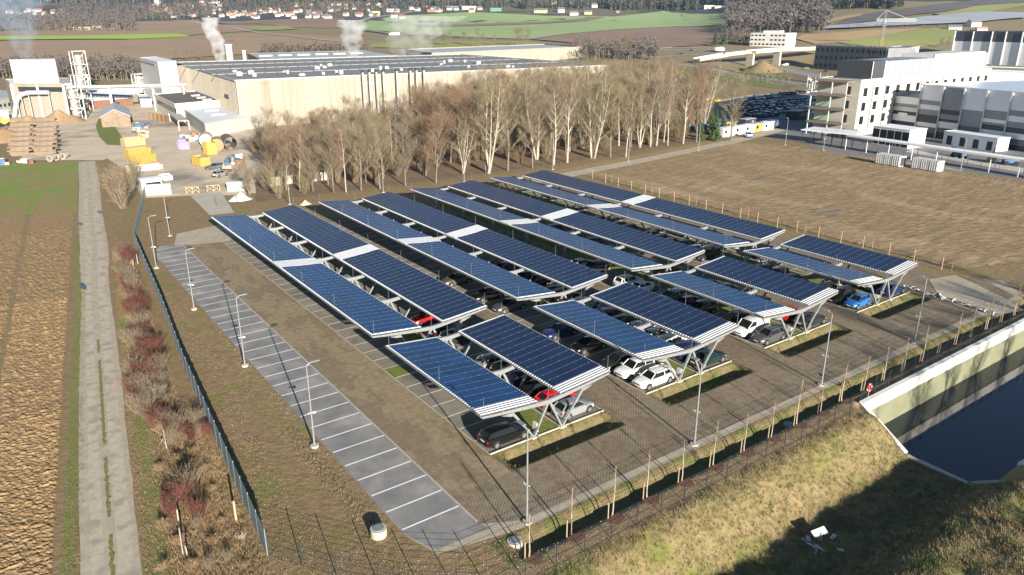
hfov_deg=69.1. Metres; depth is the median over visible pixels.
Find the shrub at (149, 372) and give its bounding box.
[135,363,159,382]
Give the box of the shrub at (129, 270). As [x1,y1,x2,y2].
[117,265,135,274]
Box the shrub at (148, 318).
[141,307,152,320]
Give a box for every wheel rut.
[81,161,104,574]
[88,161,135,574]
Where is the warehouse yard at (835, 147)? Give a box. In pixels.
[758,128,1023,179]
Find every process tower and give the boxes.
[65,85,86,118]
[68,50,90,88]
[69,74,93,109]
[131,73,144,94]
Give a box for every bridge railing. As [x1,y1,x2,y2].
[185,187,198,193]
[206,185,219,191]
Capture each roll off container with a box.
[120,136,145,146]
[123,146,151,158]
[129,153,156,164]
[176,139,189,149]
[191,154,210,166]
[202,141,216,154]
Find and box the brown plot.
[750,72,818,83]
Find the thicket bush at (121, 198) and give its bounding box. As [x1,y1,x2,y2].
[97,160,137,208]
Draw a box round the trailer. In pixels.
[158,173,172,180]
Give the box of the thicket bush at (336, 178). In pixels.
[330,159,345,181]
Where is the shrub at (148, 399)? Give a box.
[139,390,161,405]
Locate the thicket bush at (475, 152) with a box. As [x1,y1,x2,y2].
[471,146,484,160]
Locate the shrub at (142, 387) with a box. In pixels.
[129,367,157,394]
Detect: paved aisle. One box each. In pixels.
[184,242,511,495]
[388,212,787,371]
[455,309,669,424]
[471,198,880,330]
[551,186,938,298]
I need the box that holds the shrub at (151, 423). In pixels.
[144,407,166,429]
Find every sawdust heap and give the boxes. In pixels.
[17,115,35,125]
[47,110,85,124]
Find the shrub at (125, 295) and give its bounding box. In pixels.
[118,284,131,298]
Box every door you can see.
[946,135,952,144]
[959,137,965,146]
[972,139,978,148]
[986,141,992,150]
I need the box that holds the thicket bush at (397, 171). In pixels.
[388,151,406,175]
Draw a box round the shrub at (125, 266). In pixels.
[113,256,127,273]
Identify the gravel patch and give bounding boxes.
[174,225,233,244]
[929,275,1023,315]
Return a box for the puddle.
[80,283,85,289]
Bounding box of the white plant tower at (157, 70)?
[139,57,180,97]
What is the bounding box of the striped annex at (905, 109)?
[891,93,919,125]
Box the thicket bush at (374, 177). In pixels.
[365,160,386,183]
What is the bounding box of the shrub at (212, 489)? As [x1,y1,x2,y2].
[208,485,216,491]
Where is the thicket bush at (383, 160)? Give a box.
[375,153,388,170]
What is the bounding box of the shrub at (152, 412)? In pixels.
[141,403,165,422]
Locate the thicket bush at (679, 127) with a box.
[669,110,694,138]
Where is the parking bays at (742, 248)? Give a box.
[519,189,906,297]
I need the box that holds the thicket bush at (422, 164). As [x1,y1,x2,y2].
[410,149,433,174]
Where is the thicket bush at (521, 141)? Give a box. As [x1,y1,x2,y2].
[515,133,525,147]
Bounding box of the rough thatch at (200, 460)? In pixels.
[147,418,268,574]
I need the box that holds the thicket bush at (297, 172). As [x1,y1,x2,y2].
[291,163,306,184]
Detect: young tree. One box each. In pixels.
[525,514,533,556]
[568,486,575,534]
[611,466,618,516]
[644,453,652,496]
[679,441,686,480]
[712,420,720,464]
[743,414,751,450]
[771,401,777,436]
[796,380,804,423]
[820,382,826,411]
[841,361,849,400]
[863,358,870,389]
[883,345,890,379]
[921,327,930,360]
[986,298,995,328]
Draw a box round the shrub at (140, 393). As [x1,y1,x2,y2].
[129,387,150,403]
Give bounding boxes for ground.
[0,0,1023,574]
[0,90,268,197]
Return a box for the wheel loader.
[0,116,13,126]
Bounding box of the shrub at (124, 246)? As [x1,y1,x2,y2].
[113,244,129,254]
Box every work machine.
[951,146,966,157]
[986,148,996,162]
[1001,154,1018,165]
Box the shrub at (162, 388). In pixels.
[153,381,169,398]
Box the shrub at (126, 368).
[120,360,131,374]
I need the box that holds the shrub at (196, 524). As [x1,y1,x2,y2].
[189,513,205,527]
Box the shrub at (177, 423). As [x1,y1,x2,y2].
[168,414,185,431]
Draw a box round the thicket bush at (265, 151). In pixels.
[253,136,284,167]
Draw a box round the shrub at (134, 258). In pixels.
[127,249,139,260]
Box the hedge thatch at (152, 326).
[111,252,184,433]
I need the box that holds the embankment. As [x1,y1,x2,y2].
[689,55,745,65]
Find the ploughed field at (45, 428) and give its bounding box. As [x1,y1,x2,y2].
[0,194,73,574]
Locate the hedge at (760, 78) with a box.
[684,68,791,82]
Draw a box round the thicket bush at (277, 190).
[259,163,292,198]
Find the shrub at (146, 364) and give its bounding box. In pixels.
[136,359,156,374]
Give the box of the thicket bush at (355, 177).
[347,162,363,182]
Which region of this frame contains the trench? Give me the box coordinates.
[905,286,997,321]
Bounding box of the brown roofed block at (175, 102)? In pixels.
[154,91,219,121]
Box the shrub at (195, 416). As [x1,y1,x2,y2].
[183,403,203,426]
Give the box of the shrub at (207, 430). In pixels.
[199,422,212,435]
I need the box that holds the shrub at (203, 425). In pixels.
[193,418,207,431]
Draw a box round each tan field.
[796,28,921,43]
[828,13,861,22]
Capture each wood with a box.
[0,18,25,31]
[3,8,137,30]
[54,0,213,19]
[172,0,408,14]
[407,0,614,8]
[607,0,699,10]
[699,0,804,4]
[722,0,834,32]
[806,0,904,8]
[846,24,952,28]
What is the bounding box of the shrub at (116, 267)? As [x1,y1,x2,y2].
[112,260,122,274]
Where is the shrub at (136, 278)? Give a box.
[124,272,137,285]
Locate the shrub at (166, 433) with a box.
[160,427,182,440]
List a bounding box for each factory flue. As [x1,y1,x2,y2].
[361,70,365,108]
[368,69,372,113]
[374,69,379,111]
[381,69,385,105]
[395,68,399,106]
[409,68,412,106]
[415,68,418,108]
[422,67,425,92]
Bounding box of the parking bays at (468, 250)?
[382,212,728,371]
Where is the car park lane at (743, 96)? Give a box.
[707,93,809,103]
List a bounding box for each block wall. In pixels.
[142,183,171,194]
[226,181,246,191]
[261,171,326,185]
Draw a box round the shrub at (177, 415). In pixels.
[165,407,190,426]
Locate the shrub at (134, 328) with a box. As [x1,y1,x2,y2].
[126,323,142,333]
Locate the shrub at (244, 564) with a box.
[240,560,249,567]
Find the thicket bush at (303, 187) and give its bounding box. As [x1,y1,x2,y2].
[291,168,312,193]
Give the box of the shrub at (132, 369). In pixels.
[123,357,149,376]
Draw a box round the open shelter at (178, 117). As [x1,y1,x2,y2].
[168,112,189,130]
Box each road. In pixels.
[178,20,259,32]
[264,33,349,41]
[337,11,415,26]
[350,26,607,49]
[526,128,785,182]
[608,52,727,59]
[617,49,744,52]
[677,64,817,87]
[731,59,826,77]
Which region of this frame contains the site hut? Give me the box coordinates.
[785,109,806,119]
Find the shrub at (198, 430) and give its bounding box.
[192,422,203,433]
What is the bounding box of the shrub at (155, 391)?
[144,383,165,403]
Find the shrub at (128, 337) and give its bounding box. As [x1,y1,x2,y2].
[117,326,142,348]
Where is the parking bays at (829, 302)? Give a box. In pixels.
[693,256,873,311]
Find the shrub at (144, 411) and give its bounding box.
[137,399,155,419]
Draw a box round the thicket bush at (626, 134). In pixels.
[620,126,632,141]
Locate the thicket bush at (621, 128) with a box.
[617,119,624,131]
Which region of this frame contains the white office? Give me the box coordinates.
[750,30,795,47]
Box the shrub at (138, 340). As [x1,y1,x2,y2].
[134,334,150,347]
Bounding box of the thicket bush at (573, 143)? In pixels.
[567,127,581,148]
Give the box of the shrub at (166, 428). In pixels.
[159,414,176,432]
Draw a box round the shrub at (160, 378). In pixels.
[145,368,167,386]
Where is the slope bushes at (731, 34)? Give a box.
[719,25,751,44]
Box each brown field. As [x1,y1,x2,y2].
[0,20,254,35]
[0,31,345,60]
[537,27,736,47]
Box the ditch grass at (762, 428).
[499,297,1023,557]
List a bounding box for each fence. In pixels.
[133,186,267,555]
[215,134,709,204]
[265,396,853,574]
[840,139,1023,178]
[860,307,1023,400]
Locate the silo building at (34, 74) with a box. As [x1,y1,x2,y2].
[4,59,69,117]
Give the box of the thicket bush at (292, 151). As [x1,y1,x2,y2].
[288,140,295,160]
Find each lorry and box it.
[389,32,399,35]
[715,47,724,51]
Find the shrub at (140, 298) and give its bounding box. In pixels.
[130,293,147,306]
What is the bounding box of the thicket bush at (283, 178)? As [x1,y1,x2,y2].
[276,173,289,185]
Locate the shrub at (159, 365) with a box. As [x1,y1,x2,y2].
[143,355,166,380]
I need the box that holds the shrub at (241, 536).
[235,531,246,540]
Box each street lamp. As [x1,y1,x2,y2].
[148,215,158,268]
[162,189,171,235]
[185,247,196,310]
[235,293,248,367]
[286,165,291,204]
[306,359,319,448]
[381,155,384,192]
[516,420,531,524]
[690,356,701,446]
[818,308,832,386]
[911,274,926,343]
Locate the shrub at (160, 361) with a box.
[149,351,170,371]
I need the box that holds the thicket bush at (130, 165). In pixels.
[124,158,142,179]
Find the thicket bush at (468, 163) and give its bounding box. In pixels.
[462,146,474,166]
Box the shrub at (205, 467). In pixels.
[199,462,210,471]
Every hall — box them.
[176,54,608,126]
[248,50,397,59]
[405,44,581,60]
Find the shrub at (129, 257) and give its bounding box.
[122,250,134,262]
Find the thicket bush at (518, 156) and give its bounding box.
[512,144,527,163]
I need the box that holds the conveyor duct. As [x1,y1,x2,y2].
[12,90,52,116]
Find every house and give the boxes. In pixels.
[534,8,547,12]
[558,7,564,12]
[569,11,577,14]
[584,10,591,14]
[590,3,597,7]
[947,25,962,29]
[966,19,981,26]
[975,27,987,30]
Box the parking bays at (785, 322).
[638,267,828,330]
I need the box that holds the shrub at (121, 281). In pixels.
[114,271,125,284]
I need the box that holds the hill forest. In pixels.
[0,0,606,3]
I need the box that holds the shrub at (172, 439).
[159,420,184,444]
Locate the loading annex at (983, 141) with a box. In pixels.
[942,130,1010,151]
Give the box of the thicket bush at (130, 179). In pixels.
[100,157,143,192]
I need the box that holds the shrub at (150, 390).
[141,384,159,396]
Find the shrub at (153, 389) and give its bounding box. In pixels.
[143,380,163,398]
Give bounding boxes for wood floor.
[255,116,706,201]
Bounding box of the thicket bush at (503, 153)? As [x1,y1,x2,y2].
[496,137,510,156]
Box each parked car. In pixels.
[204,162,223,169]
[211,170,227,177]
[410,311,439,326]
[430,322,467,336]
[439,328,470,346]
[441,272,472,286]
[470,287,504,302]
[475,352,501,369]
[477,421,530,449]
[489,360,516,378]
[492,297,528,313]
[495,261,519,270]
[504,369,535,387]
[517,379,547,398]
[518,270,532,277]
[525,274,550,285]
[534,388,575,410]
[541,321,577,340]
[545,284,574,300]
[548,223,563,230]
[551,396,593,420]
[555,292,585,301]
[567,230,582,236]
[568,296,599,307]
[569,335,606,354]
[571,258,591,265]
[577,210,590,214]
[584,259,608,271]
[587,236,602,243]
[593,215,607,220]
[596,306,627,316]
[598,350,632,372]
[612,313,642,323]
[613,221,625,224]
[613,274,643,285]
[614,357,655,380]
[622,223,637,229]
[627,320,655,329]
[632,280,658,290]
[632,363,675,390]
[639,257,657,268]
[643,229,659,234]
[644,327,673,335]
[655,263,682,273]
[656,233,669,237]
[658,332,688,343]
[660,287,686,299]
[673,339,707,360]
[675,294,701,305]
[677,238,693,244]
[688,348,726,368]
[689,298,716,313]
[690,243,702,247]
[694,243,719,261]
[706,278,721,282]
[719,282,741,290]
[720,309,748,323]
[732,314,769,338]
[740,112,751,115]
[743,132,751,137]
[750,323,787,345]
[751,113,761,117]
[754,294,772,301]
[756,262,773,268]
[762,111,774,116]
[770,265,789,273]
[774,108,784,113]
[776,305,805,322]
[786,272,804,279]
[793,311,826,329]
[819,280,836,288]
[827,285,856,304]
[841,281,855,286]
[843,292,871,309]
[858,280,884,290]
[876,282,904,296]
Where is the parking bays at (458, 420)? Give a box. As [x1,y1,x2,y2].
[224,236,530,452]
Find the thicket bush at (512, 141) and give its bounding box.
[509,132,517,149]
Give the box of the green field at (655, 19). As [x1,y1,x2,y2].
[361,11,724,37]
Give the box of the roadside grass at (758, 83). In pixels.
[680,67,790,89]
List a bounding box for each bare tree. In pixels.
[164,48,172,58]
[171,47,179,58]
[232,151,259,195]
[244,120,277,151]
[250,114,266,159]
[256,104,291,173]
[258,135,284,176]
[259,122,301,189]
[264,125,283,170]
[272,108,300,163]
[284,117,309,191]
[285,114,298,156]
[292,115,308,141]
[292,123,314,156]
[295,122,318,160]
[297,141,321,190]
[305,102,339,146]
[307,111,325,139]
[307,130,319,161]
[307,141,325,181]
[309,122,335,184]
[313,119,348,192]
[314,124,342,174]
[329,110,355,144]
[329,145,346,181]
[330,118,352,191]
[334,116,363,176]
[335,133,356,163]
[338,94,362,139]
[342,122,379,190]
[349,92,382,132]
[349,104,378,169]
[352,141,374,182]
[353,106,374,147]
[354,118,391,188]
[356,123,374,172]
[367,110,393,176]
[370,122,390,153]
[374,90,386,115]
[375,113,390,141]
[381,98,393,115]
[383,108,396,160]
[385,119,417,185]
[387,96,402,149]
[389,81,429,134]
[392,104,415,158]
[394,82,433,148]
[402,110,426,170]
[408,115,442,175]
[411,76,440,147]
[419,76,444,121]
[419,105,457,182]
[420,94,450,160]
[421,83,453,158]
[430,78,468,142]
[430,78,469,155]
[431,93,463,162]
[432,84,463,147]
[434,83,484,159]
[437,31,444,44]
[443,32,453,44]
[450,112,481,173]
[454,86,495,158]
[457,71,482,106]
[457,74,483,133]
[457,77,470,148]
[459,68,484,126]
[461,32,468,43]
[462,80,490,149]
[467,60,519,173]
[471,67,491,88]
[472,27,485,42]
[478,58,508,133]
[482,86,509,124]
[488,79,531,170]
[489,66,525,139]
[493,110,513,151]
[501,93,512,119]
[504,76,541,155]
[506,71,515,102]
[507,83,533,149]
[510,27,525,44]
[511,64,523,83]
[511,82,533,152]
[513,64,534,98]
[513,65,553,159]
[515,89,552,167]
[517,82,539,145]
[519,68,535,98]
[521,27,532,43]
[527,74,549,117]
[530,59,544,96]
[532,60,550,82]
[534,68,549,94]
[534,74,555,93]
[534,107,548,131]
[539,76,577,164]
[541,81,579,138]
[542,63,558,92]
[542,63,569,110]
[542,66,579,122]
[545,95,559,143]
[546,54,593,94]
[547,101,579,154]
[549,58,582,86]
[554,68,588,162]
[560,67,580,151]
[563,69,603,148]
[566,70,590,131]
[568,60,586,88]
[575,103,590,131]
[576,55,625,158]
[579,75,595,105]
[582,94,607,140]
[585,71,601,106]
[586,97,607,143]
[587,86,611,135]
[590,66,621,129]
[592,63,604,81]
[592,81,629,156]
[595,78,610,111]
[601,56,624,114]
[601,58,626,83]
[605,58,634,90]
[606,76,623,117]
[613,63,631,145]
[615,71,640,133]
[617,69,653,146]
[617,84,637,133]
[618,34,630,50]
[619,85,644,156]
[619,97,640,133]
[623,84,659,144]
[629,60,645,113]
[631,66,654,109]
[632,77,655,147]
[637,57,666,98]
[638,54,687,133]
[641,62,683,128]
[642,74,665,146]
[643,72,669,129]
[647,74,671,145]
[651,66,669,97]
[660,96,673,141]
[661,59,679,95]
[662,76,680,144]
[664,55,680,102]
[672,73,697,119]
[674,56,718,129]
[675,70,701,143]
[675,70,713,141]
[681,57,728,123]
[683,66,723,124]
[698,78,716,123]
[714,72,752,140]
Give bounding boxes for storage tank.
[199,131,212,144]
[211,136,223,151]
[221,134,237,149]
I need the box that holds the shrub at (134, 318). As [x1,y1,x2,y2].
[123,310,148,328]
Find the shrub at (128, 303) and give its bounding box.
[121,297,139,314]
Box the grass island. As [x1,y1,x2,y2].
[96,118,121,144]
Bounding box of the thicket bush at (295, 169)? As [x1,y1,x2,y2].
[285,155,305,183]
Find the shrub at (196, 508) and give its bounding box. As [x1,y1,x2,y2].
[176,495,208,518]
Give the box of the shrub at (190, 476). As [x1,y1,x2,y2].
[165,458,202,493]
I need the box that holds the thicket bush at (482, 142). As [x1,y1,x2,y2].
[477,133,489,150]
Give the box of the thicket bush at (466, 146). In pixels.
[457,141,475,155]
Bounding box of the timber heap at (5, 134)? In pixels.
[0,128,17,143]
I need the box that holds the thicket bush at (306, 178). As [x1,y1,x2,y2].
[293,166,318,188]
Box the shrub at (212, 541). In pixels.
[205,534,220,545]
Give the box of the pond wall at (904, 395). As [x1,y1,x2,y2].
[858,318,1023,483]
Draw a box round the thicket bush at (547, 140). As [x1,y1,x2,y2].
[542,134,557,155]
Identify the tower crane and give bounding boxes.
[877,10,915,45]
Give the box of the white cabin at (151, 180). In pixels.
[137,175,162,189]
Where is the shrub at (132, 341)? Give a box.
[124,325,147,349]
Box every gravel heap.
[228,192,252,201]
[299,200,311,205]
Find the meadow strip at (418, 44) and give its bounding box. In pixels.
[367,40,539,47]
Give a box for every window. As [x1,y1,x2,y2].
[859,116,863,124]
[860,102,865,111]
[863,87,867,96]
[870,114,874,122]
[871,128,879,143]
[872,100,876,109]
[874,86,878,95]
[878,129,887,144]
[886,130,894,145]
[893,130,901,146]
[900,131,909,147]
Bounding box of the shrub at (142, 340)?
[133,333,154,353]
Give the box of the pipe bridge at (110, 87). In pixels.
[66,84,186,110]
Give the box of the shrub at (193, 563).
[182,557,199,570]
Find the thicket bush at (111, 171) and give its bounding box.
[108,167,125,180]
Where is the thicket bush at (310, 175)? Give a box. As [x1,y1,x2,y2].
[297,158,319,188]
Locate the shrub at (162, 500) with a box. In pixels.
[156,493,169,508]
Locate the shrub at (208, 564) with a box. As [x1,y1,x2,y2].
[199,552,216,569]
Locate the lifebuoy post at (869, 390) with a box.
[866,383,872,396]
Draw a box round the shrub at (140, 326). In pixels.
[131,320,148,331]
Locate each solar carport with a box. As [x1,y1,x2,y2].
[211,199,486,343]
[318,192,607,320]
[385,314,609,439]
[409,173,704,289]
[489,170,785,262]
[533,279,738,382]
[649,247,838,339]
[742,225,917,305]
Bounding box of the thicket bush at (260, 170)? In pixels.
[247,162,268,182]
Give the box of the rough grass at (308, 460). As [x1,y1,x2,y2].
[151,424,420,574]
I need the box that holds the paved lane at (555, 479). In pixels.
[452,279,1013,523]
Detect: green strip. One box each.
[357,222,695,378]
[397,329,557,433]
[432,202,801,336]
[514,190,886,302]
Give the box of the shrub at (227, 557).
[220,546,233,561]
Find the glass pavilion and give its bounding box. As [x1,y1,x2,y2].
[871,124,927,148]
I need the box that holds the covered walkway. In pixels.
[845,134,1023,176]
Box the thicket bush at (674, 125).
[671,116,681,133]
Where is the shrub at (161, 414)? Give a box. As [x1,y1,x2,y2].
[150,404,172,427]
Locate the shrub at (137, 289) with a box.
[124,287,142,296]
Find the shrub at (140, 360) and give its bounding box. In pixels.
[119,351,145,376]
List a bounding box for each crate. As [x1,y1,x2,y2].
[26,159,33,163]
[133,123,141,126]
[222,165,230,168]
[225,157,231,162]
[235,153,242,158]
[235,159,244,164]
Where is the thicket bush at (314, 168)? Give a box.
[301,159,318,181]
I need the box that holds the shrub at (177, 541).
[168,532,189,545]
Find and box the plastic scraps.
[904,285,1000,315]
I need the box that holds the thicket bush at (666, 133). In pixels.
[657,117,679,138]
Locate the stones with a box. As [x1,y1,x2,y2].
[155,280,847,574]
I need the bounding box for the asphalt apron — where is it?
[406,279,1023,553]
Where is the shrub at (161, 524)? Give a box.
[154,516,172,530]
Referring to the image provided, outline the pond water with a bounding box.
[884,347,1023,480]
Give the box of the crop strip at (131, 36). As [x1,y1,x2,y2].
[0,34,188,39]
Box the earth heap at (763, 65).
[742,60,782,72]
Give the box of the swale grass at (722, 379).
[497,284,951,466]
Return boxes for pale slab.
[191,192,233,214]
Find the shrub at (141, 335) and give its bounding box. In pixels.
[132,332,155,343]
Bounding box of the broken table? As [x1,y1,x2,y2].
[811,526,827,541]
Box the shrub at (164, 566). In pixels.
[154,558,171,570]
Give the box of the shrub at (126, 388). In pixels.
[120,372,137,394]
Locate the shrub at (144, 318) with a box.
[128,309,147,323]
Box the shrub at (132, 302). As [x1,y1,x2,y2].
[123,298,140,310]
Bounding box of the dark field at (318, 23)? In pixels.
[214,18,346,28]
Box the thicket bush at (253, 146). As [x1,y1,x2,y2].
[245,137,262,155]
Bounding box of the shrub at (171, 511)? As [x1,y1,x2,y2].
[162,498,176,517]
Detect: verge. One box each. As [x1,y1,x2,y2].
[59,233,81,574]
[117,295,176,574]
[515,140,724,178]
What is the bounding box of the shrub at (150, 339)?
[139,331,166,355]
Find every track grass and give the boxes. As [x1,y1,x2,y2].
[96,339,99,352]
[98,360,103,402]
[100,402,106,444]
[103,456,111,516]
[108,534,115,574]
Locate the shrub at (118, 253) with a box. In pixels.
[112,247,123,259]
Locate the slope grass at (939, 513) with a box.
[546,411,1023,574]
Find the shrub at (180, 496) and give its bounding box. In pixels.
[174,487,188,504]
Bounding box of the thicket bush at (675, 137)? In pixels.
[670,129,679,140]
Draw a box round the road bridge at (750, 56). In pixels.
[694,47,815,65]
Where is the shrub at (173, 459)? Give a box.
[165,452,182,463]
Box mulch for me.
[522,314,1023,563]
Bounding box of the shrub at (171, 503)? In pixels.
[162,493,178,510]
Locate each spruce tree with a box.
[697,121,705,140]
[704,107,714,133]
[707,108,722,140]
[711,29,718,45]
[720,107,727,126]
[721,29,727,43]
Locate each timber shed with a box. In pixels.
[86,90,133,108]
[99,102,130,126]
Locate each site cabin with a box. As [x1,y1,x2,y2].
[695,123,709,133]
[716,126,734,136]
[734,125,745,134]
[739,117,755,123]
[739,123,755,132]
[751,122,764,131]
[760,121,774,130]
[763,119,779,127]
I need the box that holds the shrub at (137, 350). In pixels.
[128,346,149,360]
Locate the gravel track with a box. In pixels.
[78,161,141,574]
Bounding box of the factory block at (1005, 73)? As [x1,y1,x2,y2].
[986,65,1023,80]
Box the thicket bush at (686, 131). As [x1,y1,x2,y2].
[675,110,695,135]
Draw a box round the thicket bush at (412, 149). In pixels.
[404,137,422,159]
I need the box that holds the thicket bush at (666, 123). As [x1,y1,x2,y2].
[656,114,675,137]
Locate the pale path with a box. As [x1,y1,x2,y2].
[906,149,1023,172]
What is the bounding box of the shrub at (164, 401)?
[152,388,170,407]
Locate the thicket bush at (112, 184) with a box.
[97,171,129,200]
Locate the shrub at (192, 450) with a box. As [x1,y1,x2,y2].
[184,445,196,454]
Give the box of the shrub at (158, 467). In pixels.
[153,462,166,470]
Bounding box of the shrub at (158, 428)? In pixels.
[150,420,169,434]
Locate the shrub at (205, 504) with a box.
[198,498,209,510]
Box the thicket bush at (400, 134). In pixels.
[393,128,409,145]
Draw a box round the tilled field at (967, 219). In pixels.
[586,142,1023,268]
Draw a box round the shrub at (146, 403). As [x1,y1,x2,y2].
[133,392,160,417]
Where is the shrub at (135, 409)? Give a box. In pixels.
[123,387,144,414]
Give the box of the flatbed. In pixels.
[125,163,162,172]
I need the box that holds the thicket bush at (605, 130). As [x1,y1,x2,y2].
[600,117,611,137]
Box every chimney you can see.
[224,44,232,59]
[242,50,246,59]
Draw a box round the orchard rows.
[834,0,1023,24]
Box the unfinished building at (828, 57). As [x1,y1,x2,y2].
[811,44,915,69]
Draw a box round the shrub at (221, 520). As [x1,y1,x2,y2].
[214,516,225,524]
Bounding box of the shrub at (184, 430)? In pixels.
[177,420,192,436]
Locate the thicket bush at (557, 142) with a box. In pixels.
[554,122,570,146]
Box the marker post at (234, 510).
[232,500,236,521]
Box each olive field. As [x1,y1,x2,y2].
[839,28,957,46]
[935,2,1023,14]
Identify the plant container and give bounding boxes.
[875,152,906,166]
[911,157,944,171]
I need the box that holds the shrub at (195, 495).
[189,488,200,498]
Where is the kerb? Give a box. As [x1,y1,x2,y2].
[181,190,909,520]
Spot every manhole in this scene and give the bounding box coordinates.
[370,523,386,540]
[507,535,522,548]
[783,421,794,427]
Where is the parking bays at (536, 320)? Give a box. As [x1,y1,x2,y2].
[325,217,675,392]
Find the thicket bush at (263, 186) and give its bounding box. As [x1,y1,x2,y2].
[256,171,271,189]
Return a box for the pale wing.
[869,46,919,58]
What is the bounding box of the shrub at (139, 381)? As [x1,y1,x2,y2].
[127,371,149,388]
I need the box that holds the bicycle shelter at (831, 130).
[801,127,865,147]
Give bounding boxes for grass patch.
[385,365,409,376]
[531,326,543,333]
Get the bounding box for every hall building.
[73,27,93,29]
[427,9,442,11]
[462,6,475,9]
[490,8,500,10]
[703,5,714,8]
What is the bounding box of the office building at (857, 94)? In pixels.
[805,50,991,136]
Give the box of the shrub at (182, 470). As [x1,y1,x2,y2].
[175,464,189,476]
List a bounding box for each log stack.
[7,145,33,155]
[8,126,33,132]
[8,135,33,141]
[8,140,32,149]
[9,121,32,129]
[10,117,22,121]
[11,131,33,139]
[32,131,57,138]
[32,135,56,145]
[32,140,58,146]
[32,145,57,156]
[33,121,55,126]
[33,126,57,132]
[34,117,56,124]
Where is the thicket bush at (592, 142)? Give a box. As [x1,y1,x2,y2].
[580,129,600,151]
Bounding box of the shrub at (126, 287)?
[120,283,133,292]
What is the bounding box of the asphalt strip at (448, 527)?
[156,244,487,548]
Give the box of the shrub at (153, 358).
[142,348,161,368]
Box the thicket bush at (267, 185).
[256,163,279,189]
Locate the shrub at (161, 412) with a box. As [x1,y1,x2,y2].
[155,406,169,420]
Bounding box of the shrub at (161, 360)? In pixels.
[150,353,169,371]
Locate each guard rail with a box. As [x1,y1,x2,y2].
[635,47,714,49]
[683,62,810,83]
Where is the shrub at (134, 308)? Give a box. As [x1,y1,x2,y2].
[128,305,145,315]
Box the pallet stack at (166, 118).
[163,115,169,122]
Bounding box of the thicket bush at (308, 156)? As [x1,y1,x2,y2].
[294,144,316,170]
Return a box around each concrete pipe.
[46,155,55,161]
[55,153,61,159]
[61,152,68,158]
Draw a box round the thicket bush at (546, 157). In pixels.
[539,135,558,159]
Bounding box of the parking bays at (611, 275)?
[425,204,785,347]
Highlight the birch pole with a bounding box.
[178,528,183,556]
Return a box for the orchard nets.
[823,11,1023,27]
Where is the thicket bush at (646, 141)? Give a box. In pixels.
[644,130,649,143]
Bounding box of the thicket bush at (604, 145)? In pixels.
[599,135,607,148]
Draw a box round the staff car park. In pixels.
[699,94,816,130]
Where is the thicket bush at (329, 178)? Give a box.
[314,145,337,179]
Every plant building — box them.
[0,90,10,110]
[0,107,9,119]
[59,78,70,96]
[87,89,99,92]
[98,87,136,93]
[137,94,151,106]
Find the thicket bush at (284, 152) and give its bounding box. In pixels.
[278,144,293,162]
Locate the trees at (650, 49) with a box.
[571,36,660,60]
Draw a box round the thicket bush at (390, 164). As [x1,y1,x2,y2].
[378,142,397,168]
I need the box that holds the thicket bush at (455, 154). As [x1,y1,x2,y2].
[447,142,459,161]
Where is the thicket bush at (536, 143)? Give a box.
[527,127,545,151]
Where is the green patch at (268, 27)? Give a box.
[247,26,297,29]
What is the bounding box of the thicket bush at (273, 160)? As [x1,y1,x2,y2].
[254,154,281,174]
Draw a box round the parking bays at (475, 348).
[274,228,600,424]
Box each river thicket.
[0,53,45,78]
[42,52,141,80]
[260,40,370,52]
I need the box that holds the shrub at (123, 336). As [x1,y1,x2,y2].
[117,325,135,345]
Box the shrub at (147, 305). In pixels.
[139,297,151,309]
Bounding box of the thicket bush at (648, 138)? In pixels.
[641,125,660,144]
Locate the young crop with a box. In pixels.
[0,161,78,214]
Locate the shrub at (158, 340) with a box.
[137,332,166,354]
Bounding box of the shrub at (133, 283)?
[126,278,141,290]
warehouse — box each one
[914,79,1023,151]
[951,31,1023,65]
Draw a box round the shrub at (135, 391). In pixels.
[122,376,143,394]
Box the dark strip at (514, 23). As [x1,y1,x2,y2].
[414,17,601,26]
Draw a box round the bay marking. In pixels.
[152,191,858,529]

